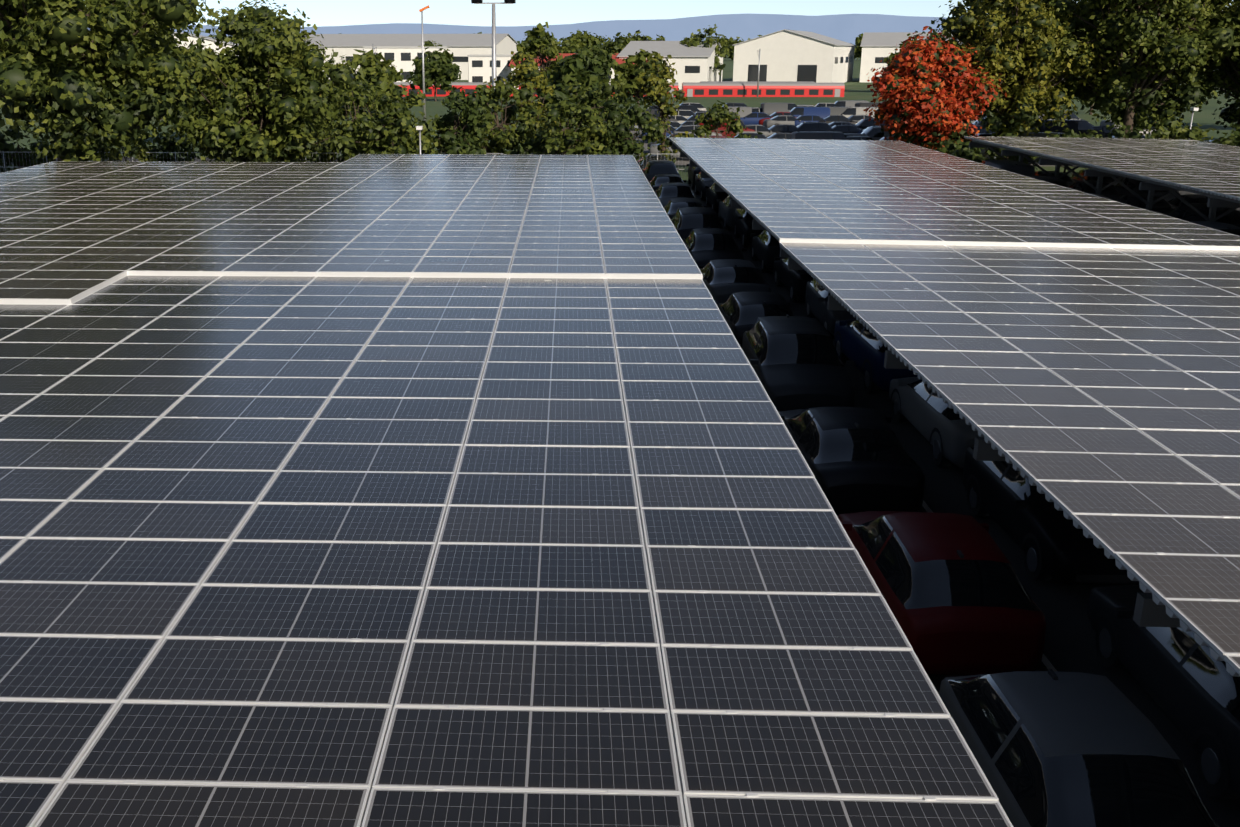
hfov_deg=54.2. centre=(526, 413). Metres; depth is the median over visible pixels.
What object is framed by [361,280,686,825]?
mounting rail
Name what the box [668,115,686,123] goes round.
car
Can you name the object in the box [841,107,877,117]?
car
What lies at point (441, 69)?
tree
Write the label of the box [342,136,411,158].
hedge bush
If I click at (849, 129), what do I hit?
car
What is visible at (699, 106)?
car
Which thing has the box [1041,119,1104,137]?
car
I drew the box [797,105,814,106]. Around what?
car
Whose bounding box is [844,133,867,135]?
car
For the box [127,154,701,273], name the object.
solar panel array
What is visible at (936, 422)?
car
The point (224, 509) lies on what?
solar panel array
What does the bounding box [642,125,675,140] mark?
car
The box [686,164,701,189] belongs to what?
car
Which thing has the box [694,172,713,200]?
car
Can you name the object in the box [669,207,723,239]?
car
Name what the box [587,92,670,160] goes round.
bush
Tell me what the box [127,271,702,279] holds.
roof step fascia
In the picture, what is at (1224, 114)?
tree
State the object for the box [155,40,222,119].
tree
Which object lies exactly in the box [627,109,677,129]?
car
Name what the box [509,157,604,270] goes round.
trapezoidal roof sheet
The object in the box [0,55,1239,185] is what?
ground
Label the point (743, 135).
hedge bush
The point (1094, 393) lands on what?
solar panel array
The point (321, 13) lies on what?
sky
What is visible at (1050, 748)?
car
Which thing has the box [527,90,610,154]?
bush
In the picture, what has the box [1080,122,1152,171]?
hedge bush
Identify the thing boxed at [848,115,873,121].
car
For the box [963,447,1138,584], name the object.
car
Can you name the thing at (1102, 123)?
car
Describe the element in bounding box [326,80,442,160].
bush
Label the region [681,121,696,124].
car
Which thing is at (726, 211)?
car
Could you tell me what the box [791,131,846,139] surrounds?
car
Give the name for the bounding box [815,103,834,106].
car
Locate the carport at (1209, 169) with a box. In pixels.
[964,136,1239,220]
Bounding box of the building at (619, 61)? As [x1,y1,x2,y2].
[509,53,646,88]
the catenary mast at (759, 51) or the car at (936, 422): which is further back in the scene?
the catenary mast at (759, 51)
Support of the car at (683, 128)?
on the open lot asphalt
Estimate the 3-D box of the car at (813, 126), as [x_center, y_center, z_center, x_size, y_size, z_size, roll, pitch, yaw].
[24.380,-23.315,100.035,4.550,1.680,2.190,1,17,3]
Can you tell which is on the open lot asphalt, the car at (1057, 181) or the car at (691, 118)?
the car at (691, 118)
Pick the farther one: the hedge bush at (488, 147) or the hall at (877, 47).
the hall at (877, 47)
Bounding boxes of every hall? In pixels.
[172,32,238,54]
[303,34,517,79]
[617,41,722,89]
[732,29,856,82]
[859,32,961,81]
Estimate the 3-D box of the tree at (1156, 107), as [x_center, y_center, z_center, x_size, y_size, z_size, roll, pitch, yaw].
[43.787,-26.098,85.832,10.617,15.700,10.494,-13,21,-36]
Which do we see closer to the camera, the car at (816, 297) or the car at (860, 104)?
the car at (816, 297)
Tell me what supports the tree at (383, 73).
on the ground
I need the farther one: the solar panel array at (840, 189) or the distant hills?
the distant hills
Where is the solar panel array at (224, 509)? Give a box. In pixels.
[0,275,1012,826]
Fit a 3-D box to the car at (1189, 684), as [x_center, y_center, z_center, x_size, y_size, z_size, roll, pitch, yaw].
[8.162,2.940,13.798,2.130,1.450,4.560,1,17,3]
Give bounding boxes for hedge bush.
[30,140,111,162]
[101,130,155,161]
[147,132,203,161]
[290,150,318,161]
[304,127,344,161]
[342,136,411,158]
[411,114,459,152]
[444,122,513,154]
[504,130,573,154]
[572,122,616,147]
[733,132,762,138]
[935,133,1005,162]
[983,129,1044,168]
[1042,127,1102,177]
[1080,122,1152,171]
[1138,102,1215,141]
[1205,121,1239,146]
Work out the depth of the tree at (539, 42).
142.89 m
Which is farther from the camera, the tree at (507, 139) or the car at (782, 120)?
the car at (782, 120)
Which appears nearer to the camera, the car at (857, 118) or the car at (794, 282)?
the car at (794, 282)
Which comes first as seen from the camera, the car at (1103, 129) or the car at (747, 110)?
the car at (1103, 129)
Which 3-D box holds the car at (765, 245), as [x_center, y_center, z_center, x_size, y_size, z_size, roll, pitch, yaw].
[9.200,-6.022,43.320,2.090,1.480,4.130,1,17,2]
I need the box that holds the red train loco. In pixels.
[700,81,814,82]
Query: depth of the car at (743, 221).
47.56 m
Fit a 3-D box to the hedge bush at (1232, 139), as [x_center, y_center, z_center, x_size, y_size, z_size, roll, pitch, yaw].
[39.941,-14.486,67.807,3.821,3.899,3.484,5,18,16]
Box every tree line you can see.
[207,31,243,41]
[557,30,604,47]
[599,30,664,52]
[716,34,761,59]
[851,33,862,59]
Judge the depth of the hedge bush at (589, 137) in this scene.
68.14 m
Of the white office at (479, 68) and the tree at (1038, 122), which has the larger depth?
the white office at (479, 68)
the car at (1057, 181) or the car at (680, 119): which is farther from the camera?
the car at (680, 119)
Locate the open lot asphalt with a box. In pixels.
[629,129,1074,166]
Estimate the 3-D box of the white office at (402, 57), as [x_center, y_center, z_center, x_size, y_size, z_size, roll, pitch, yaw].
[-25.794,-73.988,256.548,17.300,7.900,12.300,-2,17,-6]
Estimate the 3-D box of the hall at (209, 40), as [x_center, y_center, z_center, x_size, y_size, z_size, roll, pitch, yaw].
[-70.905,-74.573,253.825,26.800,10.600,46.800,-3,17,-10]
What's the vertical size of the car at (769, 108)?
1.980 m
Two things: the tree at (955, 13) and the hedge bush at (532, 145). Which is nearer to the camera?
the hedge bush at (532, 145)
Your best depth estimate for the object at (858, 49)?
764.75 m
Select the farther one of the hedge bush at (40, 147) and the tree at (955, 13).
the tree at (955, 13)
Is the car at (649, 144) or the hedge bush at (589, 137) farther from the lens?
the car at (649, 144)
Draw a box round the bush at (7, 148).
[0,121,54,172]
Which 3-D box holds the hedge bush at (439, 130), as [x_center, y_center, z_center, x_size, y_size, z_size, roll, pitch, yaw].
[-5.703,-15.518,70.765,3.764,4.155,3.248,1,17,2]
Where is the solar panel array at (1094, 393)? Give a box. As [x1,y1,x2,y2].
[780,242,1239,673]
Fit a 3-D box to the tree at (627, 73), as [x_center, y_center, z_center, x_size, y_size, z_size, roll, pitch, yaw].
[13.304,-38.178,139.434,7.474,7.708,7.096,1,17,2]
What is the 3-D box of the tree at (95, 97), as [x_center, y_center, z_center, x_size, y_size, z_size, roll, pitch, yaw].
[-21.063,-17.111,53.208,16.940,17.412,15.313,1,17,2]
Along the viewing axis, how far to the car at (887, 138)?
83.26 m
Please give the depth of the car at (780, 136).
89.86 m
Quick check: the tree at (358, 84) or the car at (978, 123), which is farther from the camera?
the car at (978, 123)
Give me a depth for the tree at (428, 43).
258.66 m
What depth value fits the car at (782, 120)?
114.15 m
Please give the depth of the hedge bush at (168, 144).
69.95 m
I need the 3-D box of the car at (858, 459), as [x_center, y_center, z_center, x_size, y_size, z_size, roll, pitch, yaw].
[5.624,0.600,21.521,2.130,1.450,4.560,1,17,2]
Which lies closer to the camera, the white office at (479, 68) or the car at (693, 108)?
the car at (693, 108)
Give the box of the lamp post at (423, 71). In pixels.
[419,5,429,120]
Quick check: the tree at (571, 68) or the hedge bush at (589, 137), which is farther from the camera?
the tree at (571, 68)
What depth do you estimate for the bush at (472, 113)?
64.57 m
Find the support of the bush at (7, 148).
on the ground
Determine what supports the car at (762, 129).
on the open lot asphalt
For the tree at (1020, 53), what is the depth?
74.80 m
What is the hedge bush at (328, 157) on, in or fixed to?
on the ground
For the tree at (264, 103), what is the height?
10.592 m
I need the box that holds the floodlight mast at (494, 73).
[471,0,515,147]
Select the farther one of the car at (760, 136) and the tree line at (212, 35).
the tree line at (212, 35)
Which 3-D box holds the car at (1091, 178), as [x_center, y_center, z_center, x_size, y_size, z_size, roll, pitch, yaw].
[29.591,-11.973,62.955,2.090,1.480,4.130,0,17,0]
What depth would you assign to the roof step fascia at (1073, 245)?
29.34 m
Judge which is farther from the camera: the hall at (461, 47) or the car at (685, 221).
the hall at (461, 47)
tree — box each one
[0,0,224,161]
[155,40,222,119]
[163,0,376,161]
[320,70,397,159]
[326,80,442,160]
[328,49,403,119]
[405,47,461,100]
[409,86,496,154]
[418,40,452,57]
[455,79,541,154]
[488,47,557,139]
[512,22,562,98]
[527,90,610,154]
[535,50,613,128]
[556,36,582,52]
[560,77,639,147]
[579,44,615,80]
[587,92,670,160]
[611,49,673,106]
[636,53,690,162]
[680,24,729,74]
[689,100,752,138]
[863,26,1006,153]
[879,26,969,116]
[883,38,915,70]
[931,0,1083,134]
[942,0,1106,136]
[957,0,1090,132]
[1039,0,1239,137]
[1067,76,1097,114]
[1077,2,1226,135]
[1173,0,1239,128]
[1181,0,1239,139]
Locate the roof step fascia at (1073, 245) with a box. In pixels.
[779,238,1239,249]
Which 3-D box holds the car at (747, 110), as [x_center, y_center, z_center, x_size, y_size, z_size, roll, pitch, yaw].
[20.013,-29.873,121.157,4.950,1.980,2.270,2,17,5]
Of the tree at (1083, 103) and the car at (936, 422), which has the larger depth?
the tree at (1083, 103)
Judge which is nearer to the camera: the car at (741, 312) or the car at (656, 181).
the car at (741, 312)
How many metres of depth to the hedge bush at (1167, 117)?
68.68 m
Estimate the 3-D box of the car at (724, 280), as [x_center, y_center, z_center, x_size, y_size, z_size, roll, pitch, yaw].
[6.146,-3.961,36.569,2.130,1.450,4.560,0,17,1]
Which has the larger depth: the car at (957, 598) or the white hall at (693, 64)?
the white hall at (693, 64)
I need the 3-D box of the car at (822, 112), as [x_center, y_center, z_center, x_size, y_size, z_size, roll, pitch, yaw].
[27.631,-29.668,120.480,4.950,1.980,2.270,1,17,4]
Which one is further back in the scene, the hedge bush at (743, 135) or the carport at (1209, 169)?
the hedge bush at (743, 135)
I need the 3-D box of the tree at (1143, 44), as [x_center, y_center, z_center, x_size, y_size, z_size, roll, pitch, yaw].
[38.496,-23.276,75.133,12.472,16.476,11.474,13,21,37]
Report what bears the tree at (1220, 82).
on the ground
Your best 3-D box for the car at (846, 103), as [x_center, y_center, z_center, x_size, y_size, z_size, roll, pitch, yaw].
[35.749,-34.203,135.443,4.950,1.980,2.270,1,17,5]
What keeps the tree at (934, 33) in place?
on the ground
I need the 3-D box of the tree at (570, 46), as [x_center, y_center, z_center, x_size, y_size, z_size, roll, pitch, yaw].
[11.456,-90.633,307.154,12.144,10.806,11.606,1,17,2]
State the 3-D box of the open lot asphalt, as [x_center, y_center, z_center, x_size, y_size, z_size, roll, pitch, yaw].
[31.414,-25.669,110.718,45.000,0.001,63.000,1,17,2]
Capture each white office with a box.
[364,47,446,81]
[467,55,512,81]
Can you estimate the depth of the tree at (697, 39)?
239.26 m
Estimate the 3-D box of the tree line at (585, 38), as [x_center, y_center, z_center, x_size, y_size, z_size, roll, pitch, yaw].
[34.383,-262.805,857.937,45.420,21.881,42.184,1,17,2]
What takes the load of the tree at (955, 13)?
on the ground
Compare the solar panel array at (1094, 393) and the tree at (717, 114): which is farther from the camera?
the tree at (717, 114)
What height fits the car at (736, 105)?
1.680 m
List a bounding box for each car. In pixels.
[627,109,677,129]
[638,121,680,135]
[638,154,666,168]
[641,160,679,181]
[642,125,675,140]
[647,133,696,146]
[649,143,687,157]
[649,174,685,191]
[655,182,699,206]
[663,198,707,218]
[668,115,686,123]
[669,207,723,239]
[672,125,721,135]
[676,105,707,112]
[676,110,695,117]
[680,103,706,110]
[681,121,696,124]
[683,227,746,268]
[685,115,708,120]
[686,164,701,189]
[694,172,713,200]
[697,119,754,137]
[700,259,770,302]
[705,182,727,212]
[715,291,793,348]
[717,195,734,229]
[722,103,746,106]
[724,106,751,116]
[732,133,767,138]
[734,209,762,248]
[736,125,775,136]
[740,112,770,124]
[742,314,854,410]
[751,230,783,272]
[752,107,761,111]
[759,112,796,124]
[761,102,797,114]
[763,115,800,128]
[767,133,790,138]
[768,125,797,132]
[773,257,812,302]
[778,407,924,515]
[789,107,829,117]
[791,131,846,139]
[795,115,825,125]
[795,122,842,131]
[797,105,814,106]
[805,279,855,339]
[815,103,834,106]
[819,115,857,123]
[828,107,848,114]
[828,121,853,126]
[832,100,868,106]
[832,125,862,132]
[834,319,917,393]
[837,511,1045,674]
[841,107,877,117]
[841,136,872,139]
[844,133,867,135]
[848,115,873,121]
[854,119,888,129]
[855,102,879,106]
[861,126,894,139]
[879,136,932,147]
[889,377,979,467]
[939,669,1219,826]
[953,131,975,147]
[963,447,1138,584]
[967,125,993,133]
[972,120,990,130]
[975,133,999,151]
[976,148,1038,161]
[981,160,1034,175]
[1018,132,1064,161]
[1028,176,1068,187]
[1035,171,1073,185]
[1038,110,1085,120]
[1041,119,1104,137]
[1069,170,1121,185]
[1087,585,1239,798]
[1088,193,1111,199]
[1092,126,1112,137]
[1100,119,1154,135]
[1115,194,1175,213]
[1168,194,1230,207]
[1189,221,1239,235]
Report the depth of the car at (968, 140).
89.16 m
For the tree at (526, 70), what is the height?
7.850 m
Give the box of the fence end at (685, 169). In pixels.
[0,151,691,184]
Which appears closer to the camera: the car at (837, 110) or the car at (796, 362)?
the car at (796, 362)
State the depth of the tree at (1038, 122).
80.20 m
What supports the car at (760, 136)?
on the open lot asphalt
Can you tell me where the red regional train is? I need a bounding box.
[394,82,844,96]
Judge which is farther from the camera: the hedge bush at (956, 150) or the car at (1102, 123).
the car at (1102, 123)
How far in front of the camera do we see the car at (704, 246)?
40.95 m
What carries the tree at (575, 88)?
on the ground
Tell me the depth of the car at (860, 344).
27.55 m
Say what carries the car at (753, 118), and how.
on the open lot asphalt
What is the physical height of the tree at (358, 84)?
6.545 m
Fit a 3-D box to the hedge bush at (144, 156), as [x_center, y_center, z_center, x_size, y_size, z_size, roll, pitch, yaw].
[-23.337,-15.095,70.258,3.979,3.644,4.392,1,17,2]
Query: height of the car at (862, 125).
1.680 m
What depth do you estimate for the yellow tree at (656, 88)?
71.17 m
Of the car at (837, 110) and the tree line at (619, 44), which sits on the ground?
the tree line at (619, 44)
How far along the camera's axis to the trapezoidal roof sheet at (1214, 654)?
12.75 m
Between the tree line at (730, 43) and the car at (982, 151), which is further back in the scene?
the tree line at (730, 43)
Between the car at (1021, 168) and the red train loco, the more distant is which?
the red train loco
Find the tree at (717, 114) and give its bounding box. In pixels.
[689,100,752,138]
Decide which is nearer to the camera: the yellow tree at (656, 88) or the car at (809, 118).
the yellow tree at (656, 88)
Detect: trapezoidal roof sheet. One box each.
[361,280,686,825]
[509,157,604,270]
[669,139,779,240]
[780,245,1239,676]
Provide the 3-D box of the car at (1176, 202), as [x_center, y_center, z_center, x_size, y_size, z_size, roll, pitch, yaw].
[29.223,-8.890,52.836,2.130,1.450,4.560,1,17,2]
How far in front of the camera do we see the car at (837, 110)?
119.71 m
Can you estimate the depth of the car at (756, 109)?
129.47 m
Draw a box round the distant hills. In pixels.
[88,14,946,45]
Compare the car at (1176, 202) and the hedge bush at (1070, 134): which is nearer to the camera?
the car at (1176, 202)
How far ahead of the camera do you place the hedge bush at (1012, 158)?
68.27 m
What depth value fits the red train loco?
203.17 m
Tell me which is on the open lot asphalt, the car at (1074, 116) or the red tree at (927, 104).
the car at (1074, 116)
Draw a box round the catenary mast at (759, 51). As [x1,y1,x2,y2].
[757,49,760,97]
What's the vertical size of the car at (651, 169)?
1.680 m
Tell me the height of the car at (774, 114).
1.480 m
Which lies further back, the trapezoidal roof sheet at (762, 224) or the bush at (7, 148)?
the bush at (7, 148)
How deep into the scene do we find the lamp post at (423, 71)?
127.08 m
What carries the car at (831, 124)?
on the open lot asphalt
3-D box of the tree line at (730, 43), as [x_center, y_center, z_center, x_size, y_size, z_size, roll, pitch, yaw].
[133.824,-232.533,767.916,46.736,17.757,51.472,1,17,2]
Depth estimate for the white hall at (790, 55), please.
256.80 m
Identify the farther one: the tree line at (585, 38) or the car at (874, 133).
the tree line at (585, 38)
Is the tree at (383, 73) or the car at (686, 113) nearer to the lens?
the tree at (383, 73)
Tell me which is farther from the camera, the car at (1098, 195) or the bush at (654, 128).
the bush at (654, 128)
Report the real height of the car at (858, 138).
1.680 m
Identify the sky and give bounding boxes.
[85,0,1232,26]
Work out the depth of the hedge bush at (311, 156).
69.61 m
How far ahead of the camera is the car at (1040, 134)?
83.01 m
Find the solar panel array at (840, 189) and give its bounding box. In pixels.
[669,137,1239,257]
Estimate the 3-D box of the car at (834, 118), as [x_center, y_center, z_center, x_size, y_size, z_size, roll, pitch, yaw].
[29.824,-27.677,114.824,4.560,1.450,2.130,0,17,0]
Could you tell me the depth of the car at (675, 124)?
104.66 m
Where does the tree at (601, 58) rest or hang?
on the ground
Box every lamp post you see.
[416,126,422,153]
[419,5,429,120]
[1188,107,1198,138]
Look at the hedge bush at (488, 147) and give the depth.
69.64 m
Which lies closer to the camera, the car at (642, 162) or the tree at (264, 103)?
the tree at (264, 103)
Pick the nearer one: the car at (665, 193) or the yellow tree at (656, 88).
the car at (665, 193)
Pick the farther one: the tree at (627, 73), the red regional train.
the red regional train
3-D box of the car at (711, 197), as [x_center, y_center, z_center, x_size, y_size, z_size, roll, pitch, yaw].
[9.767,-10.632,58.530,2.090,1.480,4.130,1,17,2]

